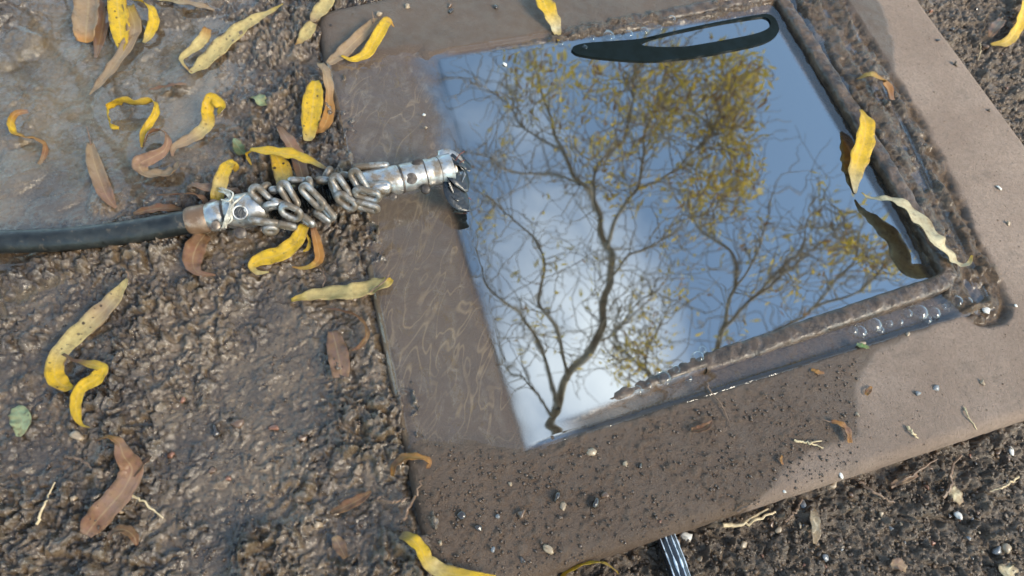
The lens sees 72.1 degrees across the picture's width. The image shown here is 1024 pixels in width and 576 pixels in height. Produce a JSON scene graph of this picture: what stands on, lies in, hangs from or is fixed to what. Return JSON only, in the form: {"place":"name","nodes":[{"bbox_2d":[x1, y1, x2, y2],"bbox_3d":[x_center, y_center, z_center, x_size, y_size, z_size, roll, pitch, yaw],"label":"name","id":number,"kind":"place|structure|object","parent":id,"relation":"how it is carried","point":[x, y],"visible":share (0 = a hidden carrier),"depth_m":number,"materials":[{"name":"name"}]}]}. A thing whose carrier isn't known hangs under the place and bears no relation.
{"place":"outdoors","nodes":[
{"label":"outdoors","id":0,"kind":"place"},
{"bbox_2d":[0,0,1023,575],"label":"ground","id":1,"kind":"structure","parent":0,"point":[50,68],"depth_m":0.38,"materials":[{"name":"soil"}]},
{"bbox_2d":[8,405,31,436],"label":"willow leaf","id":2,"kind":"object","parent":1,"relation":"on","point":[19,417],"visible":1,"depth_m":0.34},
{"bbox_2d":[35,482,55,524],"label":"twig","id":3,"kind":"object","parent":1,"relation":"on","point":[40,513],"visible":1,"depth_m":0.32,"materials":[{"name":"wood"}]},
{"bbox_2d":[70,495,77,500],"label":"pebble","id":4,"kind":"object","parent":1,"relation":"on","point":[74,498],"visible":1,"depth_m":0.33,"materials":[{"name":"stone"}]},
{"bbox_2d":[69,431,83,440],"bbox_3d":[-0.211,0.072,0.342,0.007,0.004,0.004,19,71,-9],"label":"pebble","id":5,"kind":"object","parent":1,"relation":"on","point":[77,435],"visible":1,"depth_m":0.34,"materials":[{"name":"stone"}]},
{"bbox_2d":[64,454,96,472],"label":"twig","id":6,"kind":"object","parent":1,"relation":"on","point":[68,456],"visible":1,"depth_m":0.33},
{"bbox_2d":[61,353,108,427],"bbox_3d":[-0.215,0.049,0.346,0.031,0.010,0.031,17,61,0],"label":"willow leaf","id":7,"kind":"object","parent":1,"relation":"on","point":[96,376],"visible":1,"depth_m":0.35,"materials":[{"name":"plant"}]},
{"bbox_2d":[44,271,128,391],"bbox_3d":[-0.219,0.020,0.365,0.018,0.006,0.070,17,61,0],"label":"willow leaf","id":8,"kind":"object","parent":1,"relation":"on","point":[92,319],"visible":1,"depth_m":0.36,"materials":[{"name":"plant"}]},
{"bbox_2d":[80,435,143,537],"bbox_3d":[-0.185,0.091,0.328,0.024,0.009,0.047,0,62,-9],"label":"willow leaf","id":9,"kind":"object","parent":1,"relation":"on","point":[113,500],"visible":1,"depth_m":0.33,"materials":[{"name":"plant"}]},
{"bbox_2d":[134,456,151,477],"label":"twig","id":10,"kind":"object","parent":9,"relation":"on","point":[146,460],"visible":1,"depth_m":0.34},
{"bbox_2d":[107,524,138,545],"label":"willow leaf","id":11,"kind":"object","parent":1,"relation":"on","point":[130,532],"visible":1,"depth_m":0.32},
{"bbox_2d":[132,494,163,517],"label":"twig","id":12,"kind":"object","parent":1,"relation":"on","point":[142,500],"visible":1,"depth_m":0.33,"materials":[{"name":"wood"}]},
{"bbox_2d":[133,203,181,214],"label":"willow leaf","id":13,"kind":"object","parent":1,"relation":"on","point":[156,207],"visible":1,"depth_m":0.41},
{"bbox_2d":[149,82,185,89],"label":"willow leaf","id":14,"kind":"object","parent":1,"relation":"on","point":[167,85],"visible":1,"depth_m":0.45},
{"bbox_2d":[167,450,174,458],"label":"pebble","id":15,"kind":"object","parent":1,"relation":"on","point":[171,453],"visible":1,"depth_m":0.35,"materials":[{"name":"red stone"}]},
{"bbox_2d":[156,192,208,203],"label":"willow leaf","id":16,"kind":"object","parent":1,"relation":"on","point":[203,198],"visible":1,"depth_m":0.41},
{"bbox_2d":[159,0,214,10],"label":"willow leaf","id":17,"kind":"object","parent":1,"relation":"on","point":[195,4],"visible":1,"depth_m":0.48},
{"bbox_2d":[182,233,215,276],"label":"willow leaf","id":18,"kind":"object","parent":1,"relation":"on","point":[194,250],"visible":1,"depth_m":0.40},
{"bbox_2d":[0,237,419,574],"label":"mud grit","id":19,"kind":"object","parent":1,"relation":"on","point":[195,556],"visible":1,"depth_m":0.35,"materials":[{"name":"soil"}]},
{"bbox_2d":[208,466,216,474],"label":"pebble","id":20,"kind":"object","parent":1,"relation":"on","point":[212,469],"visible":1,"depth_m":0.35,"materials":[{"name":"brown stone"}]},
{"bbox_2d":[187,182,240,193],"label":"willow leaf","id":21,"kind":"object","parent":1,"relation":"on","point":[206,187],"visible":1,"depth_m":0.41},
{"bbox_2d":[212,424,220,437],"bbox_3d":[-0.149,0.072,0.354,0.004,0.004,0.007,-26,65,-5],"label":"pebble","id":22,"kind":"object","parent":1,"relation":"on","point":[216,432],"visible":1,"depth_m":0.35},
{"bbox_2d":[210,159,238,199],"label":"willow leaf","id":23,"kind":"object","parent":1,"relation":"on","point":[223,173],"visible":1,"depth_m":0.40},
{"bbox_2d":[0,149,470,253],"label":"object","id":24,"kind":"object","parent":1,"relation":"on","point":[365,187],"visible":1,"depth_m":0.39,"materials":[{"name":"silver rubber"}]},
{"bbox_2d":[188,3,282,73],"bbox_3d":[-0.187,-0.170,0.473,0.012,0.011,0.081,36,63,11],"label":"willow leaf","id":25,"kind":"object","parent":1,"relation":"on","point":[219,46],"visible":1,"depth_m":0.47,"materials":[{"name":"plant"}]},
{"bbox_2d":[230,418,243,428],"bbox_3d":[-0.139,0.068,0.356,0.006,0.005,0.007,37,79,18],"label":"pebble","id":26,"kind":"object","parent":1,"relation":"on","point":[238,423],"visible":1,"depth_m":0.35,"materials":[{"name":"brown stone"}]},
{"bbox_2d":[232,138,245,155],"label":"willow leaf","id":27,"kind":"object","parent":1,"relation":"on","point":[238,147],"visible":1,"depth_m":0.43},
{"bbox_2d":[250,93,266,105],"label":"willow leaf","id":28,"kind":"object","parent":1,"relation":"on","point":[259,98],"visible":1,"depth_m":0.45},
{"bbox_2d":[268,424,278,430],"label":"pebble","id":29,"kind":"object","parent":1,"relation":"on","point":[275,427],"visible":1,"depth_m":0.36,"materials":[{"name":"brown stone"}]},
{"bbox_2d":[248,223,308,274],"bbox_3d":[-0.132,-0.022,0.401,0.040,0.010,0.013,-37,73,-24],"label":"willow leaf","id":30,"kind":"object","parent":1,"relation":"on","point":[288,247],"visible":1,"depth_m":0.40,"materials":[{"name":"plant"}]},
{"bbox_2d":[270,155,294,187],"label":"willow leaf","id":31,"kind":"object","parent":1,"relation":"on","point":[281,168],"visible":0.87,"depth_m":0.42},
{"bbox_2d":[245,146,325,168],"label":"willow leaf","id":32,"kind":"object","parent":1,"relation":"on","point":[288,152],"visible":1,"depth_m":0.41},
{"bbox_2d":[276,125,308,176],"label":"willow leaf","id":33,"kind":"object","parent":1,"relation":"on","point":[300,168],"visible":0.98,"depth_m":0.43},
{"bbox_2d":[296,435,306,441],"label":"pebble","id":34,"kind":"object","parent":1,"relation":"on","point":[303,438],"visible":1,"depth_m":0.36,"materials":[{"name":"brown stone"}]},
{"bbox_2d":[296,20,316,44],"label":"willow leaf","id":35,"kind":"object","parent":1,"relation":"on","point":[305,33],"visible":1,"depth_m":0.48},
{"bbox_2d":[303,235,310,251],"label":"willow leaf","id":36,"kind":"object","parent":1,"relation":"on","point":[308,247],"visible":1,"depth_m":0.41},
{"bbox_2d":[292,227,324,269],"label":"willow leaf","id":37,"kind":"object","parent":1,"relation":"on","point":[319,252],"visible":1,"depth_m":0.41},
{"bbox_2d":[301,80,322,140],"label":"willow leaf","id":38,"kind":"object","parent":1,"relation":"on","point":[312,105],"visible":1,"depth_m":0.45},
{"bbox_2d":[312,520,322,527],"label":"pebble","id":39,"kind":"object","parent":1,"relation":"on","point":[317,524],"visible":1,"depth_m":0.34,"materials":[{"name":"stone"}]},
{"bbox_2d":[310,0,334,21],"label":"willow leaf","id":40,"kind":"object","parent":1,"relation":"on","point":[321,8],"visible":1,"depth_m":0.49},
{"bbox_2d":[316,62,334,133],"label":"willow leaf","id":41,"kind":"object","parent":1,"relation":"on","point":[326,121],"visible":1,"depth_m":0.45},
{"bbox_2d":[326,330,349,377],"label":"willow leaf","id":42,"kind":"object","parent":1,"relation":"on","point":[336,346],"visible":1,"depth_m":0.38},
{"bbox_2d":[331,535,347,558],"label":"willow leaf","id":43,"kind":"object","parent":1,"relation":"on","point":[339,545],"visible":1,"depth_m":0.34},
{"bbox_2d":[291,273,393,301],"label":"willow leaf","id":44,"kind":"object","parent":1,"relation":"on","point":[356,290],"visible":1,"depth_m":0.39,"materials":[{"name":"plant"}]},
{"bbox_2d":[324,308,369,350],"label":"willow leaf","id":45,"kind":"object","parent":1,"relation":"on","point":[363,342],"visible":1,"depth_m":0.38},
{"bbox_2d":[330,490,371,514],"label":"willow leaf","id":46,"kind":"object","parent":1,"relation":"on","point":[345,505],"visible":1,"depth_m":0.34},
{"bbox_2d":[377,496,409,503],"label":"twig","id":47,"kind":"object","parent":1,"relation":"on","point":[380,498],"visible":1,"depth_m":0.34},
{"bbox_2d":[403,480,422,520],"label":"twig","id":48,"kind":"object","parent":1,"relation":"on","point":[410,505],"visible":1,"depth_m":0.34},
{"bbox_2d":[560,560,618,575],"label":"willow leaf","id":49,"kind":"object","parent":1,"relation":"on","point":[565,573],"visible":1,"depth_m":0.34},
{"bbox_2d":[318,0,1023,575],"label":"manhole frame","id":50,"kind":"object","parent":1,"relation":"on","point":[436,328],"visible":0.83,"depth_m":0.42,"materials":[{"name":"brown concrete"}]},
{"bbox_2d":[326,12,380,64],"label":"willow leaf","id":51,"kind":"object","parent":50,"relation":"on","point":[354,40],"visible":1,"depth_m":0.47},
{"bbox_2d":[341,16,393,61],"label":"willow leaf","id":52,"kind":"object","parent":50,"relation":"on","point":[370,47],"visible":1,"depth_m":0.47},
{"bbox_2d":[390,452,431,476],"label":"willow leaf","id":53,"kind":"object","parent":50,"relation":"on","point":[400,458],"visible":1,"depth_m":0.35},
{"bbox_2d":[398,531,495,575],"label":"willow leaf","id":54,"kind":"object","parent":50,"relation":"on","point":[432,565],"visible":1,"depth_m":0.33,"materials":[{"name":"plant"}]},
{"bbox_2d":[456,510,466,520],"bbox_3d":[-0.025,0.111,0.343,0.006,0.003,0.005,-7,67,2],"label":"pebble","id":55,"kind":"object","parent":50,"relation":"on","point":[461,515],"visible":1,"depth_m":0.34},
{"bbox_2d":[474,524,482,530],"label":"pebble","id":56,"kind":"object","parent":50,"relation":"on","point":[478,527],"visible":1,"depth_m":0.34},
{"bbox_2d":[516,509,525,518],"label":"pebble","id":57,"kind":"object","parent":50,"relation":"on","point":[521,513],"visible":1,"depth_m":0.35,"materials":[{"name":"brown stone"}]},
{"bbox_2d":[543,544,553,554],"bbox_3d":[0.018,0.126,0.340,0.004,0.002,0.006,-31,72,-25],"label":"pebble","id":58,"kind":"object","parent":50,"relation":"on","point":[548,548],"visible":1,"depth_m":0.34,"materials":[{"name":"stone"}]},
{"bbox_2d":[536,0,561,40],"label":"willow leaf","id":59,"kind":"object","parent":50,"relation":"on","point":[548,8],"visible":1,"depth_m":0.51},
{"bbox_2d":[552,491,560,502],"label":"pebble","id":60,"kind":"object","parent":50,"relation":"on","point":[556,497],"visible":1,"depth_m":0.35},
{"bbox_2d":[559,502,566,510],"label":"pebble","id":61,"kind":"object","parent":50,"relation":"on","point":[562,505],"visible":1,"depth_m":0.35,"materials":[{"name":"stone"}]},
{"bbox_2d":[586,448,596,455],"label":"pebble","id":62,"kind":"object","parent":50,"relation":"on","point":[591,452],"visible":1,"depth_m":0.37,"materials":[{"name":"stone"}]},
{"bbox_2d":[592,497,599,509],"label":"pebble","id":63,"kind":"object","parent":50,"relation":"on","point":[595,504],"visible":1,"depth_m":0.35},
{"bbox_2d":[600,491,608,497],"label":"pebble","id":64,"kind":"object","parent":50,"relation":"on","point":[605,494],"visible":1,"depth_m":0.36,"materials":[{"name":"brown stone"}]},
{"bbox_2d":[412,358,858,575],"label":"slab grit","id":65,"kind":"object","parent":50,"relation":"on","point":[527,523],"visible":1,"depth_m":0.36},
{"bbox_2d":[439,18,925,444],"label":"water","id":66,"kind":"structure","parent":50,"relation":"on","point":[628,224],"depth_m":0.45,"materials":[{"name":"liquid"}]},
{"bbox_2d":[571,14,778,61],"bbox_3d":[0.128,-0.183,0.527,0.176,0.003,0.030,-15,65,-16],"label":"rubber loop","id":67,"kind":"object","parent":66,"relation":"on","point":[633,50],"visible":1,"depth_m":0.52,"materials":[{"name":"rubber"}]},
{"bbox_2d":[691,420,712,432],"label":"willow leaf","id":68,"kind":"object","parent":50,"relation":"on","point":[706,426],"visible":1,"depth_m":0.38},
{"bbox_2d":[706,382,729,426],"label":"twig","id":69,"kind":"object","parent":50,"relation":"on","point":[708,388],"visible":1,"depth_m":0.39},
{"bbox_2d":[736,502,759,512],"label":"twig","id":70,"kind":"object","parent":50,"relation":"on","point":[744,507],"visible":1,"depth_m":0.36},
{"bbox_2d":[794,439,823,448],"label":"twig","id":71,"kind":"object","parent":50,"relation":"on","point":[806,442],"visible":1,"depth_m":0.39,"materials":[{"name":"wood"}]},
{"bbox_2d":[811,368,823,373],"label":"willow leaf","id":72,"kind":"object","parent":50,"relation":"on","point":[816,371],"visible":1,"depth_m":0.41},
{"bbox_2d":[820,418,852,442],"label":"willow leaf","id":73,"kind":"object","parent":50,"relation":"on","point":[846,428],"visible":1,"depth_m":0.39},
{"bbox_2d":[848,109,875,192],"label":"willow leaf","id":74,"kind":"object","parent":50,"relation":"on","point":[862,149],"visible":1,"depth_m":0.49,"materials":[{"name":"plant"}]},
{"bbox_2d":[856,343,869,348],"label":"willow leaf","id":75,"kind":"object","parent":50,"relation":"on","point":[861,345],"visible":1,"depth_m":0.42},
{"bbox_2d":[865,386,872,395],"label":"willow leaf","id":76,"kind":"object","parent":50,"relation":"on","point":[868,390],"visible":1,"depth_m":0.41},
{"bbox_2d":[856,71,894,99],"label":"willow leaf","id":77,"kind":"object","parent":50,"relation":"on","point":[888,86],"visible":1,"depth_m":0.52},
{"bbox_2d":[757,5,1019,479],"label":"slab specks","id":78,"kind":"object","parent":50,"relation":"on","point":[935,332],"visible":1,"depth_m":0.41,"materials":[{"name":"brown soil"}]},
{"bbox_2d":[906,426,917,437],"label":"twig","id":79,"kind":"object","parent":50,"relation":"on","point":[911,430],"visible":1,"depth_m":0.40,"materials":[{"name":"wood"}]},
{"bbox_2d":[862,192,972,266],"bbox_3d":[0.265,-0.041,0.461,0.022,0.014,0.080,-37,73,-24],"label":"willow leaf","id":80,"kind":"object","parent":50,"relation":"on","point":[925,224],"visible":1,"depth_m":0.46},
{"bbox_2d":[964,407,976,429],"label":"twig","id":81,"kind":"object","parent":50,"relation":"on","point":[965,410],"visible":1,"depth_m":0.41,"materials":[{"name":"wood"}]},
{"bbox_2d":[982,307,989,313],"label":"pebble","id":82,"kind":"object","parent":50,"relation":"on","point":[986,310],"visible":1,"depth_m":0.45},
{"bbox_2d":[657,534,690,575],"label":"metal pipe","id":83,"kind":"object","parent":1,"relation":"on","point":[673,555],"visible":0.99,"depth_m":0.36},
{"bbox_2d":[680,532,692,541],"bbox_3d":[0.092,0.131,0.371,0.006,0.002,0.006,-31,79,-8],"label":"pebble","id":84,"kind":"object","parent":1,"relation":"on","point":[686,536],"visible":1,"depth_m":0.37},
{"bbox_2d":[741,540,746,547],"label":"pebble","id":85,"kind":"object","parent":1,"relation":"on","point":[743,544],"visible":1,"depth_m":0.37,"materials":[{"name":"stone"}]},
{"bbox_2d":[722,508,775,527],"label":"twig","id":86,"kind":"object","parent":1,"relation":"on","point":[744,522],"visible":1,"depth_m":0.38,"materials":[{"name":"wood"}]},
{"bbox_2d":[774,526,781,532],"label":"pebble","id":87,"kind":"object","parent":1,"relation":"on","point":[778,529],"visible":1,"depth_m":0.38,"materials":[{"name":"stone"}]},
{"bbox_2d":[784,498,802,522],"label":"twig","id":88,"kind":"object","parent":1,"relation":"on","point":[792,514],"visible":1,"depth_m":0.38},
{"bbox_2d":[799,499,805,508],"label":"pebble","id":89,"kind":"object","parent":1,"relation":"on","point":[803,504],"visible":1,"depth_m":0.39,"materials":[{"name":"grey stone"}]},
{"bbox_2d":[810,507,821,543],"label":"willow leaf","id":90,"kind":"object","parent":1,"relation":"on","point":[815,521],"visible":1,"depth_m":0.38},
{"bbox_2d":[822,554,828,561],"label":"pebble","id":91,"kind":"object","parent":1,"relation":"on","point":[825,557],"visible":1,"depth_m":0.38,"materials":[{"name":"grey stone"}]},
{"bbox_2d":[829,482,836,488],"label":"pebble","id":92,"kind":"object","parent":1,"relation":"on","point":[833,486],"visible":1,"depth_m":0.39,"materials":[{"name":"stone"}]},
{"bbox_2d":[859,480,894,502],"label":"twig","id":93,"kind":"object","parent":1,"relation":"on","point":[870,489],"visible":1,"depth_m":0.39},
{"bbox_2d":[890,557,907,572],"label":"willow leaf","id":94,"kind":"object","parent":1,"relation":"on","point":[897,563],"visible":1,"depth_m":0.38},
{"bbox_2d":[890,474,918,485],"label":"willow leaf","id":95,"kind":"object","parent":1,"relation":"on","point":[904,482],"visible":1,"depth_m":0.40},
{"bbox_2d":[890,458,936,488],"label":"twig","id":96,"kind":"object","parent":1,"relation":"on","point":[908,476],"visible":1,"depth_m":0.40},
{"bbox_2d":[940,454,962,498],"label":"twig","id":97,"kind":"object","parent":1,"relation":"on","point":[947,490],"visible":1,"depth_m":0.40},
{"bbox_2d":[948,486,963,505],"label":"willow leaf","id":98,"kind":"object","parent":1,"relation":"on","point":[955,494],"visible":1,"depth_m":0.40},
{"bbox_2d":[954,511,962,519],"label":"pebble","id":99,"kind":"object","parent":1,"relation":"on","point":[957,514],"visible":1,"depth_m":0.40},
{"bbox_2d":[991,545,1001,554],"bbox_3d":[0.271,0.146,0.393,0.005,0.004,0.006,15,68,18],"label":"pebble","id":100,"kind":"object","parent":1,"relation":"on","point":[997,550],"visible":1,"depth_m":0.39,"materials":[{"name":"grey stone"}]},
{"bbox_2d":[988,17,1005,36],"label":"willow leaf","id":101,"kind":"object","parent":1,"relation":"on","point":[996,25],"visible":1,"depth_m":0.61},
{"bbox_2d":[989,476,1019,491],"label":"twig","id":102,"kind":"object","parent":1,"relation":"on","point":[1013,481],"visible":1,"depth_m":0.41,"materials":[{"name":"wood"}]},
{"bbox_2d":[1000,543,1011,553],"bbox_3d":[0.276,0.145,0.393,0.006,0.004,0.006,-34,61,-7],"label":"pebble","id":103,"kind":"object","parent":1,"relation":"on","point":[1006,548],"visible":1,"depth_m":0.39,"materials":[{"name":"stone"}]},
{"bbox_2d":[990,0,1023,46],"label":"willow leaf","id":104,"kind":"object","parent":1,"relation":"on","point":[1012,36],"visible":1,"depth_m":0.61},
{"bbox_2d":[997,561,1018,575],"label":"willow leaf","id":105,"kind":"object","parent":1,"relation":"on","point":[1005,570],"visible":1,"depth_m":0.39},
{"bbox_2d":[1009,446,1013,455],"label":"pebble","id":106,"kind":"object","parent":1,"relation":"on","point":[1011,451],"visible":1,"depth_m":0.42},
{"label":"puddle","id":107,"kind":"structure","parent":0,"visible":0},
{"bbox_2d":[6,109,48,164],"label":"willow leaf","id":108,"kind":"object","parent":107,"relation":"on","point":[12,118],"visible":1,"depth_m":0.42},
{"bbox_2d":[71,0,99,42],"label":"willow leaf","id":109,"kind":"object","parent":107,"relation":"on","point":[85,16],"visible":1,"depth_m":0.47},
{"bbox_2d":[85,126,116,207],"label":"willow leaf","id":110,"kind":"object","parent":107,"relation":"on","point":[100,179],"visible":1,"depth_m":0.41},
{"bbox_2d":[93,0,109,57],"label":"willow leaf","id":111,"kind":"object","parent":107,"relation":"on","point":[102,27],"visible":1,"depth_m":0.47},
{"bbox_2d":[89,4,141,94],"bbox_3d":[-0.254,-0.156,0.457,0.017,0.007,0.078,6,61,-6],"label":"willow leaf","id":112,"kind":"object","parent":107,"relation":"on","point":[115,61],"visible":1,"depth_m":0.46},
{"bbox_2d":[107,0,129,50],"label":"willow leaf","id":113,"kind":"object","parent":112,"relation":"on","point":[118,18],"visible":1,"depth_m":0.47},
{"bbox_2d":[106,96,159,146],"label":"willow leaf","id":114,"kind":"object","parent":107,"relation":"on","point":[148,124],"visible":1,"depth_m":0.43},
{"bbox_2d":[135,0,159,43],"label":"willow leaf","id":115,"kind":"object","parent":107,"relation":"on","point":[152,26],"visible":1,"depth_m":0.47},
{"bbox_2d":[131,128,178,177],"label":"willow leaf","id":116,"kind":"object","parent":107,"relation":"on","point":[141,163],"visible":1,"depth_m":0.42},
{"bbox_2d":[179,26,210,70],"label":"willow leaf","id":117,"kind":"object","parent":107,"relation":"on","point":[201,40],"visible":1,"depth_m":0.47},
{"bbox_2d":[170,92,225,155],"bbox_3d":[-0.194,-0.100,0.432,0.014,0.013,0.047,30,62,7],"label":"willow leaf","id":118,"kind":"object","parent":107,"relation":"on","point":[205,126],"visible":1,"depth_m":0.44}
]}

